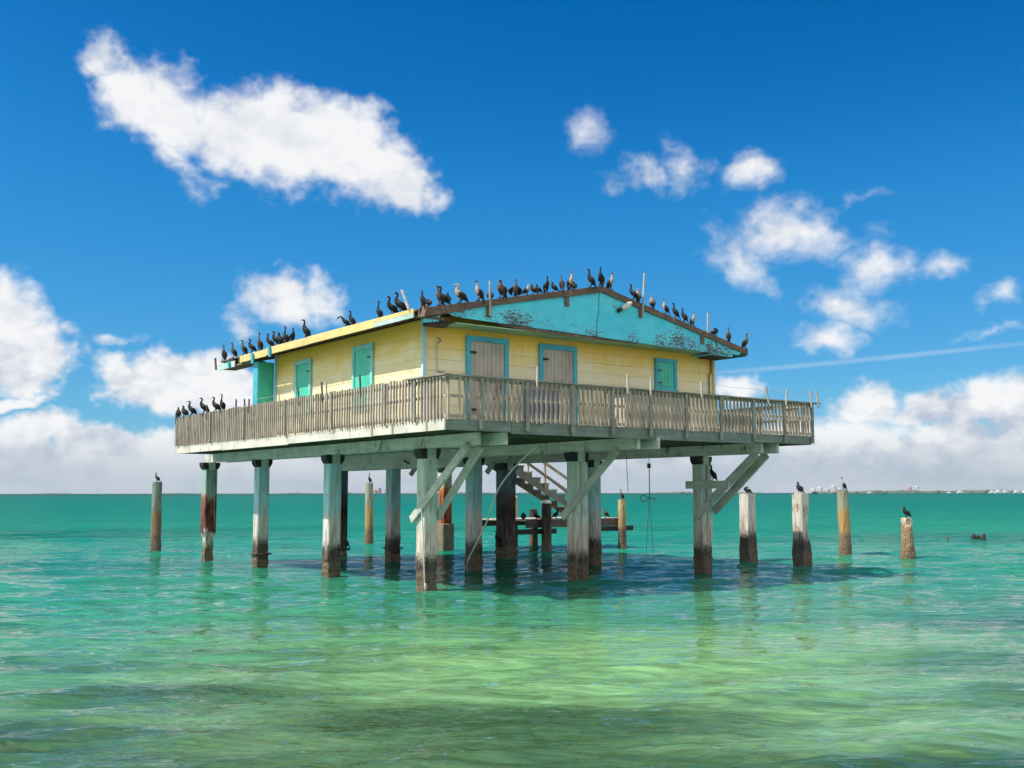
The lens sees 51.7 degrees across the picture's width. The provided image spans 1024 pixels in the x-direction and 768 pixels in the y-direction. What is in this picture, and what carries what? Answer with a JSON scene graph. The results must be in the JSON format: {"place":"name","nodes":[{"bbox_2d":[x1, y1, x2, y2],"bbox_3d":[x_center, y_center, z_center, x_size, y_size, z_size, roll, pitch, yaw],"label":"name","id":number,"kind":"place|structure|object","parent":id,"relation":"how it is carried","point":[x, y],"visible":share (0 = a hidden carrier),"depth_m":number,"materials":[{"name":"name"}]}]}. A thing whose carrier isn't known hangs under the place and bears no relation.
{"place":"outdoors","nodes":[
{"label":"outdoors","id":0,"kind":"place"},
{"bbox_2d":[341,534,349,547],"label":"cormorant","id":1,"kind":"object","parent":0,"point":[345,542],"visible":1,"depth_m":29.45,"materials":[{"name":"black"}]},
{"bbox_2d":[0,493,1023,767],"bbox_3d":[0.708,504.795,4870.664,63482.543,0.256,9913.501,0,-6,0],"label":"sea water","id":2,"kind":"structure","parent":0,"point":[122,645],"depth_m":16.46,"materials":[{"name":"teal liquid"}]},
{"bbox_2d":[149,482,161,550],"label":"timber pile","id":3,"kind":"object","parent":2,"relation":"in","point":[156,521],"visible":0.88,"depth_m":41.95,"materials":[{"name":"beige wood"}]},
{"bbox_2d":[364,483,373,543],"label":"timber pile","id":4,"kind":"object","parent":2,"relation":"in","point":[368,537],"visible":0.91,"depth_m":48.36,"materials":[{"name":"beige wood"}]},
{"bbox_2d":[174,273,820,590],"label":"stilt house","id":5,"kind":"structure","parent":2,"relation":"in","point":[428,393],"depth_m":27.75,"materials":[{"name":"yellow wood"}]},
{"bbox_2d":[176,407,181,416],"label":"cormorant","id":6,"kind":"object","parent":5,"relation":"on","point":[178,413],"visible":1,"depth_m":35.22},
{"bbox_2d":[181,406,188,416],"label":"cormorant","id":7,"kind":"object","parent":5,"relation":"on","point":[185,412],"visible":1,"depth_m":34.76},
{"bbox_2d":[186,401,196,414],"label":"cormorant","id":8,"kind":"object","parent":5,"relation":"on","point":[192,410],"visible":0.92,"depth_m":34.26,"materials":[{"name":"black"}]},
{"bbox_2d":[198,398,209,412],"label":"cormorant","id":9,"kind":"object","parent":5,"relation":"on","point":[202,406],"visible":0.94,"depth_m":33.40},
{"bbox_2d":[211,397,221,410],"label":"cormorant","id":10,"kind":"object","parent":5,"relation":"on","point":[216,406],"visible":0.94,"depth_m":32.61,"materials":[{"name":"black"}]},
{"bbox_2d":[220,394,225,411],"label":"cormorant","id":11,"kind":"object","parent":5,"relation":"on","point":[222,405],"visible":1,"depth_m":32.23,"materials":[{"name":"black"}]},
{"bbox_2d":[222,345,226,359],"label":"cormorant","id":12,"kind":"object","parent":5,"relation":"on","point":[224,354],"visible":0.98,"depth_m":33.44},
{"bbox_2d":[230,343,237,357],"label":"cormorant","id":13,"kind":"object","parent":5,"relation":"on","point":[234,351],"visible":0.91,"depth_m":32.80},
{"bbox_2d":[240,340,247,354],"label":"cormorant","id":14,"kind":"object","parent":5,"relation":"on","point":[244,349],"visible":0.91,"depth_m":32.18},
{"bbox_2d":[247,339,256,352],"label":"cormorant","id":15,"kind":"object","parent":5,"relation":"on","point":[252,347],"visible":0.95,"depth_m":31.69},
{"bbox_2d":[257,333,262,350],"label":"cormorant","id":16,"kind":"object","parent":5,"relation":"on","point":[260,344],"visible":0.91,"depth_m":31.28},
{"bbox_2d":[264,333,274,345],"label":"cormorant","id":17,"kind":"object","parent":5,"relation":"on","point":[270,342],"visible":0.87,"depth_m":30.66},
{"bbox_2d":[271,331,280,345],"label":"cormorant","id":18,"kind":"object","parent":5,"relation":"on","point":[274,338],"visible":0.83,"depth_m":30.33,"materials":[{"name":"black"}]},
{"bbox_2d":[276,332,283,343],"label":"cormorant","id":19,"kind":"object","parent":5,"relation":"on","point":[280,339],"visible":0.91,"depth_m":30.07,"materials":[{"name":"black"}]},
{"bbox_2d":[283,326,288,342],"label":"cormorant","id":20,"kind":"object","parent":5,"relation":"on","point":[285,337],"visible":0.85,"depth_m":29.84,"materials":[{"name":"black"}]},
{"bbox_2d":[289,327,294,341],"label":"cormorant","id":21,"kind":"object","parent":5,"relation":"on","point":[291,336],"visible":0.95,"depth_m":29.45,"materials":[{"name":"black"}]},
{"bbox_2d":[294,358,312,413],"bbox_3d":[-5.949,0.095,30.057,0.078,1.564,1.080,4,-7,-37],"label":"door","id":22,"kind":"structure","parent":5,"relation":"in","point":[302,368],"depth_m":30.06,"materials":[{"name":"teal paint"}]},
{"bbox_2d":[302,319,310,337],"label":"cormorant","id":23,"kind":"object","parent":5,"relation":"on","point":[306,331],"visible":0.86,"depth_m":28.78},
{"bbox_2d":[336,316,350,326],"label":"cormorant","id":24,"kind":"object","parent":5,"relation":"on","point":[345,322],"visible":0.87,"depth_m":26.95,"materials":[{"name":"black"}]},
{"bbox_2d":[349,311,355,324],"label":"cormorant","id":25,"kind":"object","parent":5,"relation":"on","point":[352,320],"visible":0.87,"depth_m":26.70,"materials":[{"name":"black"}]},
{"bbox_2d":[350,342,374,410],"bbox_3d":[-3.861,-0.174,27.279,0.078,1.684,1.130,4,-7,-37],"label":"door","id":26,"kind":"structure","parent":5,"relation":"in","point":[362,355],"depth_m":27.29,"materials":[{"name":"teal paint"}]},
{"bbox_2d":[376,300,382,317],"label":"cormorant","id":27,"kind":"object","parent":5,"relation":"on","point":[379,312],"visible":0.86,"depth_m":25.61,"materials":[{"name":"black"}]},
{"bbox_2d":[384,296,397,313],"bbox_3d":[-2.848,-1.850,25.177,0.400,0.488,0.189,2,-6,-20],"label":"cormorant","id":28,"kind":"object","parent":5,"relation":"on","point":[392,308],"visible":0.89,"depth_m":25.12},
{"bbox_2d":[391,292,406,311],"bbox_3d":[-2.623,-1.903,24.881,0.438,0.534,0.207,0,-6,-5],"label":"cormorant","id":29,"kind":"object","parent":5,"relation":"on","point":[400,305],"visible":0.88,"depth_m":24.81,"materials":[{"name":"black"}]},
{"bbox_2d":[419,290,426,308],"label":"cormorant","id":30,"kind":"object","parent":5,"relation":"on","point":[423,300],"visible":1,"depth_m":24.21,"materials":[{"name":"grey"}]},
{"bbox_2d":[420,508,426,590],"bbox_3d":[-2.080,3.892,24.887,0.163,1.932,0.070,0,-6,3],"label":"float rope","id":31,"kind":"object","parent":5,"relation":"hanging from","point":[425,586],"visible":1,"depth_m":24.87,"materials":[{"name":"white fabric"}]},
{"bbox_2d":[426,299,431,305],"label":"cormorant","id":32,"kind":"object","parent":5,"relation":"on","point":[429,302],"visible":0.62,"depth_m":24.55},
{"bbox_2d":[436,286,445,307],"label":"cormorant","id":33,"kind":"object","parent":5,"relation":"on","point":[440,297],"visible":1,"depth_m":24.52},
{"bbox_2d":[439,286,450,305],"bbox_3d":[-1.598,-2.061,24.742,0.381,0.464,0.180,0,-6,-5],"label":"cormorant","id":34,"kind":"object","parent":5,"relation":"on","point":[446,297],"visible":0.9,"depth_m":24.69,"materials":[{"name":"black"}]},
{"bbox_2d":[455,284,467,302],"bbox_3d":[-1.218,-2.129,24.909,0.381,0.464,0.180,0,-6,-5],"label":"cormorant","id":35,"kind":"object","parent":5,"relation":"on","point":[460,295],"visible":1,"depth_m":24.85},
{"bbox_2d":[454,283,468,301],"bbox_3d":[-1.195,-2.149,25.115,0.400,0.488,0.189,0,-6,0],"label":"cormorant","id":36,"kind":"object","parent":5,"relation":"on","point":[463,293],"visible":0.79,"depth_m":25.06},
{"bbox_2d":[475,280,484,302],"bbox_3d":[-0.791,-2.202,25.247,0.324,0.549,0.180,1,-6,-15],"label":"cormorant","id":37,"kind":"object","parent":5,"relation":"on","point":[479,292],"visible":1,"depth_m":25.20,"materials":[{"name":"white"}]},
{"bbox_2d":[465,335,508,420],"bbox_3d":[-0.595,-0.034,26.021,1.280,2.250,0.090,4,-7,-37],"label":"door","id":38,"kind":"structure","parent":5,"relation":"in","point":[484,356],"depth_m":26.04,"materials":[{"name":"beige wood"}]},
{"bbox_2d":[493,531,501,545],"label":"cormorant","id":39,"kind":"object","parent":5,"relation":"on","point":[497,538],"visible":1,"depth_m":37.41,"materials":[{"name":"black"}]},
{"bbox_2d":[466,446,536,571],"bbox_3d":[-0.563,3.399,27.375,0.480,3.339,5.930,2,-6,-18],"label":"hanging pipe","id":40,"kind":"object","parent":5,"relation":"hanging from","point":[515,466],"visible":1,"depth_m":26.47,"materials":[{"name":"white plastic"}]},
{"bbox_2d":[497,279,507,297],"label":"cormorant","id":41,"kind":"object","parent":5,"relation":"on","point":[502,289],"visible":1,"depth_m":25.60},
{"bbox_2d":[508,278,522,296],"bbox_3d":[0.076,-2.342,26.102,0.276,0.494,0.276,-4,-7,33],"label":"cormorant","id":42,"kind":"object","parent":5,"relation":"on","point":[515,289],"visible":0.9,"depth_m":26.04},
{"bbox_2d":[521,284,529,294],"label":"cormorant","id":43,"kind":"object","parent":5,"relation":"on","point":[526,289],"visible":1,"depth_m":26.10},
{"bbox_2d":[530,284,538,293],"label":"cormorant","id":44,"kind":"object","parent":5,"relation":"on","point":[533,289],"visible":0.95,"depth_m":26.34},
{"bbox_2d":[535,284,542,293],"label":"cormorant","id":45,"kind":"object","parent":5,"relation":"on","point":[538,289],"visible":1,"depth_m":26.47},
{"bbox_2d":[523,385,558,423],"bbox_3d":[0.726,0.562,26.280,1.160,1.150,0.080,4,-7,-37],"label":"blue board","id":46,"kind":"object","parent":5,"relation":"in","point":[534,407],"visible":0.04,"depth_m":26.28,"materials":[{"name":"paint"}]},
{"bbox_2d":[543,276,549,292],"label":"cormorant","id":47,"kind":"object","parent":5,"relation":"on","point":[545,286],"visible":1,"depth_m":26.49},
{"bbox_2d":[550,282,558,291],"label":"cormorant","id":48,"kind":"object","parent":5,"relation":"on","point":[553,287],"visible":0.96,"depth_m":26.82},
{"bbox_2d":[538,343,577,424],"bbox_3d":[1.205,0.107,27.360,1.260,2.240,0.090,4,-7,-37],"label":"door","id":49,"kind":"structure","parent":5,"relation":"in","point":[556,363],"depth_m":27.44,"materials":[{"name":"beige wood"}]},
{"bbox_2d":[559,275,564,291],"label":"cormorant","id":50,"kind":"object","parent":5,"relation":"on","point":[562,284],"visible":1,"depth_m":26.76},
{"bbox_2d":[566,271,573,289],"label":"cormorant","id":51,"kind":"object","parent":5,"relation":"on","point":[570,281],"visible":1,"depth_m":26.98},
{"bbox_2d":[585,269,596,288],"bbox_3d":[2.049,-2.729,27.440,0.324,0.549,0.180,-1,-6,10],"label":"cormorant","id":52,"kind":"object","parent":5,"relation":"on","point":[591,279],"visible":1,"depth_m":27.38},
{"bbox_2d":[598,267,604,286],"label":"cormorant","id":53,"kind":"object","parent":5,"relation":"on","point":[601,279],"visible":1,"depth_m":27.62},
{"bbox_2d":[606,272,613,289],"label":"cormorant","id":54,"kind":"object","parent":5,"relation":"on","point":[609,283],"visible":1,"depth_m":27.80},
{"bbox_2d":[627,284,640,299],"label":"cormorant","id":55,"kind":"object","parent":5,"relation":"on","point":[633,293],"visible":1,"depth_m":28.26,"materials":[{"name":"black"}]},
{"bbox_2d":[635,289,640,301],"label":"cormorant","id":56,"kind":"object","parent":5,"relation":"on","point":[639,294],"visible":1,"depth_m":28.36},
{"bbox_2d":[603,389,688,429],"bbox_3d":[3.567,0.735,27.270,2.550,1.000,0.740,4,-7,-37],"label":"wooden deck railing","id":57,"kind":"object","parent":5,"relation":"on","point":[632,401],"visible":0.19,"depth_m":26.79,"materials":[{"name":"grey wood"}]},
{"bbox_2d":[627,450,666,564],"bbox_3d":[3.666,3.313,28.798,1.506,3.400,0.145,4,-7,-37],"label":"rope hoist","id":58,"kind":"object","parent":5,"relation":"hanging from","point":[649,465],"visible":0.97,"depth_m":28.90,"materials":[{"name":"black metal"}]},
{"bbox_2d":[649,296,655,308],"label":"cormorant","id":59,"kind":"object","parent":5,"relation":"on","point":[652,302],"visible":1,"depth_m":28.67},
{"bbox_2d":[654,358,677,390],"bbox_3d":[4.339,-0.244,29.765,0.900,0.937,0.078,4,-7,-37],"label":"window","id":60,"kind":"structure","parent":5,"relation":"in","point":[665,370],"depth_m":29.75,"materials":[{"name":"teal paint"}]},
{"bbox_2d":[662,299,670,315],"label":"cormorant","id":61,"kind":"object","parent":5,"relation":"on","point":[665,308],"visible":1,"depth_m":28.95,"materials":[{"name":"white"}]},
{"bbox_2d":[670,303,680,319],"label":"cormorant","id":62,"kind":"object","parent":5,"relation":"on","point":[675,312],"visible":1,"depth_m":29.17,"materials":[{"name":"black"}]},
{"bbox_2d":[681,308,688,323],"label":"cormorant","id":63,"kind":"object","parent":5,"relation":"on","point":[684,316],"visible":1,"depth_m":29.37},
{"bbox_2d":[689,312,694,325],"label":"cormorant","id":64,"kind":"object","parent":5,"relation":"on","point":[692,320],"visible":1,"depth_m":29.59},
{"bbox_2d":[710,464,717,480],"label":"cormorant","id":65,"kind":"object","parent":5,"relation":"on","point":[713,474],"visible":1,"depth_m":30.11,"materials":[{"name":"black"}]},
{"bbox_2d":[710,328,717,335],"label":"cormorant","id":66,"kind":"object","parent":5,"relation":"on","point":[715,331],"visible":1,"depth_m":30.07,"materials":[{"name":"black"}]},
{"bbox_2d":[726,327,730,341],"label":"cormorant","id":67,"kind":"object","parent":5,"relation":"on","point":[728,336],"visible":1,"depth_m":30.42,"materials":[{"name":"brown"}]},
{"bbox_2d":[741,333,749,348],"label":"cormorant","id":68,"kind":"object","parent":5,"relation":"on","point":[744,343],"visible":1,"depth_m":30.83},
{"bbox_2d":[348,492,762,493],"bbox_3d":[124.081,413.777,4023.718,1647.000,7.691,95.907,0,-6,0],"label":"mangrove shore","id":69,"kind":"structure","parent":2,"relation":"on","point":[542,493],"depth_m":3982.54,"materials":[{"name":"green plant"}]},
{"bbox_2d":[482,496,632,550],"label":"landing dock","id":70,"kind":"object","parent":2,"relation":"in","point":[546,522],"visible":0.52,"depth_m":43.90,"materials":[{"name":"brown wood"}]},
{"bbox_2d":[521,512,525,519],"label":"cormorant","id":71,"kind":"object","parent":70,"relation":"on","point":[523,515],"visible":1,"depth_m":42.04,"materials":[{"name":"black"}]},
{"bbox_2d":[552,509,558,518],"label":"cormorant","id":72,"kind":"object","parent":70,"relation":"on","point":[556,513],"visible":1,"depth_m":43.00,"materials":[{"name":"black"}]},
{"bbox_2d":[601,508,609,517],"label":"cormorant","id":73,"kind":"object","parent":70,"relation":"on","point":[605,513],"visible":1,"depth_m":44.60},
{"bbox_2d":[739,494,757,561],"bbox_3d":[7.967,5.340,35.643,0.452,3.270,0.451,4,-7,-37],"label":"concrete pile","id":74,"kind":"object","parent":2,"relation":"in","point":[748,540],"visible":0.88,"depth_m":35.55,"materials":[{"name":"white concrete"}]},
{"bbox_2d":[744,486,752,493],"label":"cormorant","id":75,"kind":"object","parent":74,"relation":"on","point":[746,490],"visible":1,"depth_m":35.77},
{"bbox_2d":[792,493,812,565],"bbox_3d":[9.232,5.120,33.669,0.452,3.299,0.449,4,-7,-37],"label":"concrete pile","id":76,"kind":"object","parent":2,"relation":"in","point":[801,551],"visible":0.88,"depth_m":33.58,"materials":[{"name":"white concrete"}]},
{"bbox_2d":[796,482,803,492],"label":"cormorant","id":77,"kind":"object","parent":76,"relation":"on","point":[799,488],"visible":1,"depth_m":33.77,"materials":[{"name":"black"}]},
{"bbox_2d":[829,486,835,491],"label":"apartment tower","id":78,"kind":"structure","parent":2,"relation":"on","point":[832,488],"depth_m":5165.52,"materials":[{"name":"white concrete"}]},
{"bbox_2d":[837,490,851,554],"bbox_3d":[12.444,5.670,39.549,0.478,3.403,0.486,0,-6,0],"label":"timber pile","id":79,"kind":"object","parent":2,"relation":"in","point":[845,547],"visible":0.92,"depth_m":39.44,"materials":[{"name":"beige wood"}]},
{"bbox_2d":[841,477,846,489],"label":"cormorant","id":80,"kind":"object","parent":79,"relation":"on","point":[843,484],"visible":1,"depth_m":39.62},
{"bbox_2d":[900,517,915,558],"bbox_3d":[13.867,5.906,37.073,0.549,2.426,0.572,-4,-7,37],"label":"pile stump","id":81,"kind":"object","parent":2,"relation":"in","point":[907,550],"visible":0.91,"depth_m":36.97,"materials":[{"name":"beige wood"}]},
{"bbox_2d":[901,506,911,517],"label":"cormorant","id":82,"kind":"object","parent":81,"relation":"on","point":[906,512],"visible":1,"depth_m":37.17,"materials":[{"name":"black"}]},
{"bbox_2d":[812,489,1022,492],"bbox_3d":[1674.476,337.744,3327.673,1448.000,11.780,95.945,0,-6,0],"label":"mangrove shore","id":83,"kind":"structure","parent":2,"relation":"on","point":[941,491],"depth_m":3287.81,"materials":[{"name":"green plant"}]},
{"bbox_2d":[971,533,985,539],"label":"reef stub","id":84,"kind":"object","parent":2,"relation":"in","point":[982,537],"visible":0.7,"depth_m":52.16,"materials":[{"name":"black stone"}]},
{"bbox_2d":[0,0,1023,493],"label":"sky","id":85,"kind":"structure","parent":0,"point":[838,185],"materials":[{"name":"blue"}]},
{"bbox_2d":[486,463,566,512],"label":"staircase","id":86,"kind":"structure","parent":0,"point":[526,476],"depth_m":43.22,"materials":[{"name":"grey wood"}]}
]}

